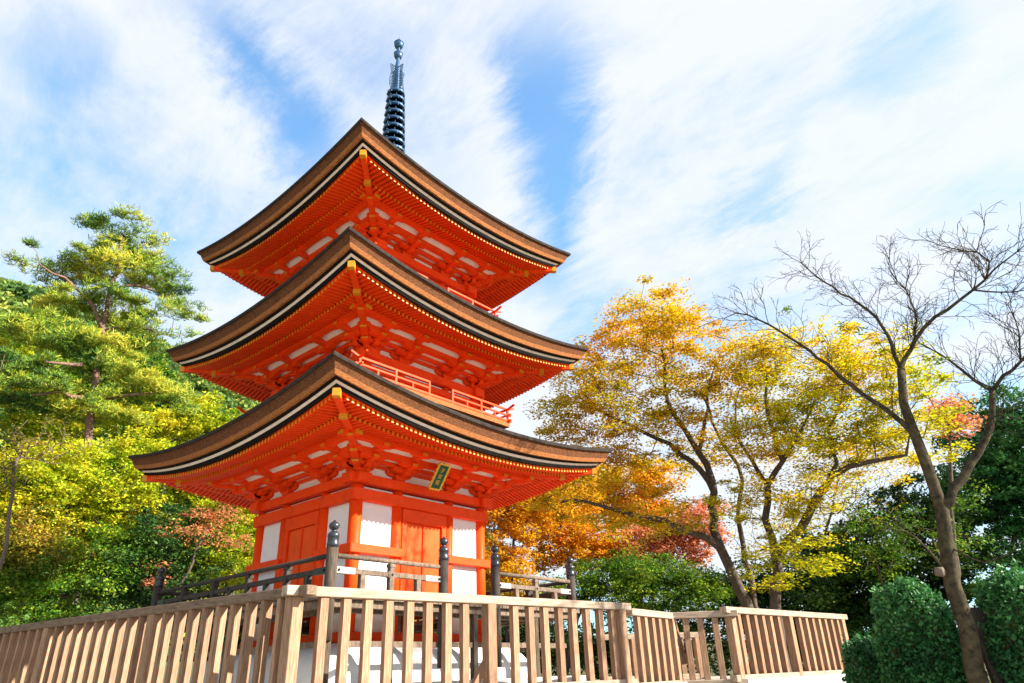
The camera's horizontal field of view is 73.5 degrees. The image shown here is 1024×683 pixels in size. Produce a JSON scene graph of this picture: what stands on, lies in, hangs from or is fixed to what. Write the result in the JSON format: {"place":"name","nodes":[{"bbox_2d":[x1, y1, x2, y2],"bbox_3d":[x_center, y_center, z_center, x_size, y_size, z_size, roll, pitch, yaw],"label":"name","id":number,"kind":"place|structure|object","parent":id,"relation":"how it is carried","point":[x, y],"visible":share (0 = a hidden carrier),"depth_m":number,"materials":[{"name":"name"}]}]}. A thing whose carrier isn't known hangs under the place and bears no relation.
{"place":"outdoors","nodes":[
{"label":"outdoors","id":0,"kind":"place"},
{"bbox_2d":[0,299,524,655],"bbox_3d":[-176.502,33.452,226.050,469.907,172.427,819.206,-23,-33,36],"label":"hill","id":1,"kind":"structure","parent":0,"point":[95,438],"depth_m":179.13,"materials":[{"name":"green plant"}]},
{"bbox_2d":[0,277,508,643],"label":"hillside forest","id":2,"kind":"object","parent":1,"relation":"on","point":[11,290],"visible":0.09,"depth_m":253.78,"materials":[{"name":"green plant"}]},
{"bbox_2d":[0,0,1023,641],"label":"sky","id":3,"kind":"structure","parent":0,"point":[663,140],"materials":[{"name":"blue"}]},
{"bbox_2d":[118,640,990,682],"bbox_3d":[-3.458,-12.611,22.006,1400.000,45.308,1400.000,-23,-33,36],"label":"ground","id":4,"kind":"structure","parent":0,"point":[713,674],"depth_m":68.12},
{"bbox_2d":[0,413,91,570],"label":"deciduous tree","id":5,"kind":"object","parent":4,"relation":"on","point":[13,482],"visible":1,"depth_m":18.35,"materials":[{"name":"green plant"}]},
{"bbox_2d":[0,316,102,623],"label":"broadleaf tree","id":6,"kind":"object","parent":4,"relation":"on","point":[28,425],"visible":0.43,"depth_m":27.75,"materials":[{"name":"green plant"}]},
{"bbox_2d":[0,499,107,624],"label":"broadleaf tree","id":7,"kind":"object","parent":4,"relation":"on","point":[17,549],"visible":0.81,"depth_m":20.28,"materials":[{"name":"green plant"}]},
{"bbox_2d":[0,443,134,622],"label":"broadleaf tree","id":8,"kind":"object","parent":4,"relation":"on","point":[34,489],"visible":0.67,"depth_m":21.39,"materials":[{"name":"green plant"}]},
{"bbox_2d":[0,520,171,626],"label":"broadleaf tree","id":9,"kind":"object","parent":4,"relation":"on","point":[42,594],"visible":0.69,"depth_m":20.23,"materials":[{"name":"green plant"}]},
{"bbox_2d":[0,308,180,603],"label":"broadleaf tree","id":10,"kind":"object","parent":4,"relation":"on","point":[171,374],"visible":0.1,"depth_m":32.81,"materials":[{"name":"green plant"}]},
{"bbox_2d":[0,202,211,618],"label":"pine tree","id":11,"kind":"object","parent":4,"relation":"on","point":[97,358],"visible":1,"depth_m":25.88,"materials":[{"name":"green plant"}]},
{"bbox_2d":[1,424,221,614],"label":"broadleaf tree","id":12,"kind":"object","parent":4,"relation":"on","point":[123,465],"visible":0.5,"depth_m":22.81,"materials":[{"name":"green plant"}]},
{"bbox_2d":[62,501,234,615],"bbox_3d":[-11.415,8.542,21.192,4.982,7.084,3.933,8,-28,-20],"label":"broadleaf tree","id":13,"kind":"object","parent":4,"relation":"on","point":[167,548],"visible":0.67,"depth_m":21.45,"materials":[{"name":"green plant"}]},
{"bbox_2d":[75,385,243,588],"bbox_3d":[-15.101,8.425,28.630,8.231,13.539,4.876,11,-29,-26],"label":"broadleaf tree","id":14,"kind":"object","parent":4,"relation":"on","point":[172,424],"visible":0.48,"depth_m":30.30,"materials":[{"name":"green plant"}]},
{"bbox_2d":[130,500,252,596],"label":"maple tree","id":15,"kind":"object","parent":4,"relation":"on","point":[209,513],"visible":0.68,"depth_m":22.04,"materials":[{"name":"red plant"}]},
{"bbox_2d":[141,443,256,542],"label":"broadleaf tree","id":16,"kind":"object","parent":4,"relation":"on","point":[177,490],"visible":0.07,"depth_m":24.50,"materials":[{"name":"green plant"}]},
{"bbox_2d":[167,503,257,594],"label":"broadleaf tree","id":17,"kind":"object","parent":4,"relation":"on","point":[237,560],"visible":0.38,"depth_m":23.24,"materials":[{"name":"green plant"}]},
{"bbox_2d":[238,532,304,635],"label":"broadleaf tree","id":18,"kind":"object","parent":4,"relation":"on","point":[243,567],"depth_m":24.93,"materials":[{"name":"green plant"}]},
{"bbox_2d":[435,620,595,675],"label":"evergreen tree","id":19,"kind":"object","parent":4,"relation":"on","point":[522,640],"visible":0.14,"depth_m":23.51,"materials":[{"name":"green plant"}]},
{"bbox_2d":[484,482,585,642],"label":"maple tree","id":20,"kind":"object","parent":4,"relation":"on","point":[511,522],"visible":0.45,"depth_m":23.88,"materials":[{"name":"orange plant"}]},
{"bbox_2d":[511,479,637,678],"bbox_3d":[2.532,9.143,25.407,5.083,8.763,3.973,-7,-26,10],"label":"maple tree","id":21,"kind":"object","parent":4,"relation":"on","point":[575,543],"visible":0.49,"depth_m":25.52,"materials":[{"name":"orange plant"}]},
{"bbox_2d":[519,545,665,675],"bbox_3d":[2.489,9.181,21.438,5.165,5.272,3.071,-5,-26,5],"label":"broadleaf tree","id":22,"kind":"object","parent":4,"relation":"on","point":[595,584],"visible":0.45,"depth_m":21.75,"materials":[{"name":"green plant"}]},
{"bbox_2d":[582,454,693,607],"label":"maple tree","id":23,"kind":"object","parent":4,"relation":"on","point":[654,474],"visible":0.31,"depth_m":28.00,"materials":[{"name":"orange plant"}]},
{"bbox_2d":[593,494,735,605],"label":"maple tree","id":24,"kind":"object","parent":4,"relation":"on","point":[688,544],"visible":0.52,"depth_m":24.63,"materials":[{"name":"red plant"}]},
{"bbox_2d":[522,274,811,673],"bbox_3d":[4.364,4.253,20.018,8.693,12.985,5.400,-5,-26,5],"label":"maple tree","id":25,"kind":"object","parent":4,"relation":"on","point":[676,317],"visible":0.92,"depth_m":20.56,"materials":[{"name":"yellow plant"}]},
{"bbox_2d":[599,550,735,619],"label":"broadleaf tree","id":26,"kind":"object","parent":4,"relation":"on","point":[697,591],"visible":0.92,"depth_m":20.44,"materials":[{"name":"green plant"}]},
{"bbox_2d":[549,604,803,678],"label":"evergreen tree","id":27,"kind":"object","parent":4,"relation":"on","point":[708,629],"visible":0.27,"depth_m":21.61,"materials":[{"name":"green plant"}]},
{"bbox_2d":[595,674,844,682],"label":"terrace","id":28,"kind":"structure","parent":4,"relation":"on","point":[785,678],"depth_m":13.35,"materials":[{"name":"stone"}]},
{"bbox_2d":[0,585,316,682],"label":"picket fence","id":29,"kind":"object","parent":28,"relation":"on","point":[84,649],"visible":1,"depth_m":9.07,"materials":[{"name":"brown wood"}]},
{"bbox_2d":[128,39,611,682],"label":"pagoda","id":30,"kind":"object","parent":28,"relation":"on","point":[372,355],"visible":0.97,"depth_m":13.33,"materials":[{"name":"red wood"}]},
{"bbox_2d":[150,520,577,667],"bbox_3d":[-2.811,5.303,13.304,5.895,2.015,5.878,-23,-33,36],"label":"veranda railing","id":31,"kind":"object","parent":30,"relation":"on","point":[331,570],"visible":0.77,"depth_m":11.22,"materials":[{"name":"grey wood"}]},
{"bbox_2d":[428,462,450,490],"bbox_3d":[-1.369,2.548,12.933,0.314,0.554,0.050,25,-1,-43],"label":"name plaque","id":32,"kind":"object","parent":30,"relation":"attached to","point":[441,472],"visible":1,"depth_m":12.92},
{"bbox_2d":[281,585,637,682],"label":"picket fence","id":33,"kind":"object","parent":28,"relation":"on","point":[487,671],"visible":1,"depth_m":9.26,"materials":[{"name":"brown wood"}]},
{"bbox_2d":[605,632,704,681],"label":"picket fence","id":34,"kind":"object","parent":28,"relation":"on","point":[697,654],"visible":0.16,"depth_m":14.60,"materials":[{"name":"brown wood"}]},
{"bbox_2d":[626,608,687,682],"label":"picket fence","id":35,"kind":"object","parent":28,"relation":"on","point":[661,654],"visible":0.96,"depth_m":11.92,"materials":[{"name":"brown wood"}]},
{"bbox_2d":[673,610,748,682],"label":"picket fence","id":36,"kind":"object","parent":28,"relation":"on","point":[699,616],"visible":0.93,"depth_m":12.41,"materials":[{"name":"brown wood"}]},
{"bbox_2d":[760,677,845,682],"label":"retaining wall","id":37,"kind":"structure","parent":28,"relation":"on","point":[829,680],"depth_m":13.63,"materials":[{"name":"concrete"}]},
{"bbox_2d":[719,606,848,681],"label":"picket fence","id":38,"kind":"object","parent":37,"relation":"on","point":[824,644],"visible":0.91,"depth_m":13.55,"materials":[{"name":"brown wood"}]},
{"bbox_2d":[686,552,854,673],"bbox_3d":[7.997,8.945,20.782,5.004,4.837,3.098,-13,-28,22],"label":"evergreen tree","id":39,"kind":"object","parent":4,"relation":"on","point":[795,597],"visible":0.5,"depth_m":20.83,"materials":[{"name":"green plant"}]},
{"bbox_2d":[766,599,875,672],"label":"evergreen tree","id":40,"kind":"object","parent":4,"relation":"on","point":[851,627],"visible":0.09,"depth_m":20.67,"materials":[{"name":"green plant"}]},
{"bbox_2d":[723,424,923,668],"bbox_3d":[9.923,7.064,21.407,6.466,8.610,3.050,-12,-28,20],"label":"deciduous tree","id":41,"kind":"object","parent":4,"relation":"on","point":[826,527],"visible":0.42,"depth_m":21.80,"materials":[{"name":"plant"}]},
{"bbox_2d":[693,315,974,672],"bbox_3d":[8.146,4.089,17.295,7.069,10.630,5.197,-12,-28,19],"label":"maple tree","id":42,"kind":"object","parent":4,"relation":"on","point":[778,552],"visible":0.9,"depth_m":17.80,"materials":[{"name":"yellow plant"}]},
{"bbox_2d":[784,526,907,633],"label":"evergreen tree","id":43,"kind":"object","parent":4,"relation":"on","point":[850,603],"visible":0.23,"depth_m":22.43,"materials":[{"name":"green plant"}]},
{"bbox_2d":[839,628,887,682],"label":"clipped shrub","id":44,"kind":"object","parent":4,"relation":"on","point":[860,663],"visible":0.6,"depth_m":11.62,"materials":[{"name":"green plant"}]},
{"bbox_2d":[817,498,918,591],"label":"deciduous tree","id":45,"kind":"object","parent":4,"relation":"on","point":[867,548],"visible":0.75,"depth_m":20.28,"materials":[{"name":"green plant"}]},
{"bbox_2d":[806,471,1023,630],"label":"evergreen tree","id":46,"kind":"object","parent":4,"relation":"on","point":[926,564],"visible":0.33,"depth_m":21.30,"materials":[{"name":"green plant"}]},
{"bbox_2d":[838,478,1003,561],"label":"broadleaf tree","id":47,"kind":"object","parent":4,"relation":"on","point":[933,534],"visible":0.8,"depth_m":18.77,"materials":[{"name":"green plant"}]},
{"bbox_2d":[920,391,987,577],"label":"maple tree","id":48,"kind":"object","parent":4,"relation":"on","point":[960,416],"visible":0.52,"depth_m":20.48,"materials":[{"name":"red plant"}]},
{"bbox_2d":[921,380,1023,575],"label":"evergreen tree","id":49,"kind":"object","parent":4,"relation":"on","point":[1001,467],"visible":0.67,"depth_m":21.47,"materials":[{"name":"green plant"}]},
{"bbox_2d":[971,558,1023,682],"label":"clipped shrub","id":50,"kind":"object","parent":4,"relation":"on","point":[1000,590],"visible":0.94,"depth_m":9.86,"materials":[{"name":"green plant"}]},
{"label":"forecourt","id":51,"kind":"structure","parent":0,"visible":0},
{"bbox_2d":[690,200,1023,682],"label":"cherry tree","id":52,"kind":"object","parent":51,"relation":"on","point":[947,569],"visible":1,"depth_m":11.26,"materials":[{"name":"brown plant"}]},
{"bbox_2d":[866,574,966,682],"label":"clipped shrub","id":53,"kind":"object","parent":51,"relation":"on","point":[917,637],"visible":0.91,"depth_m":10.50,"materials":[{"name":"green plant"}]},
{"bbox_2d":[970,607,1008,682],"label":"tree prop","id":54,"kind":"object","parent":51,"relation":"on","point":[978,613],"visible":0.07,"depth_m":9.99,"materials":[{"name":"brown wood"}]}
]}

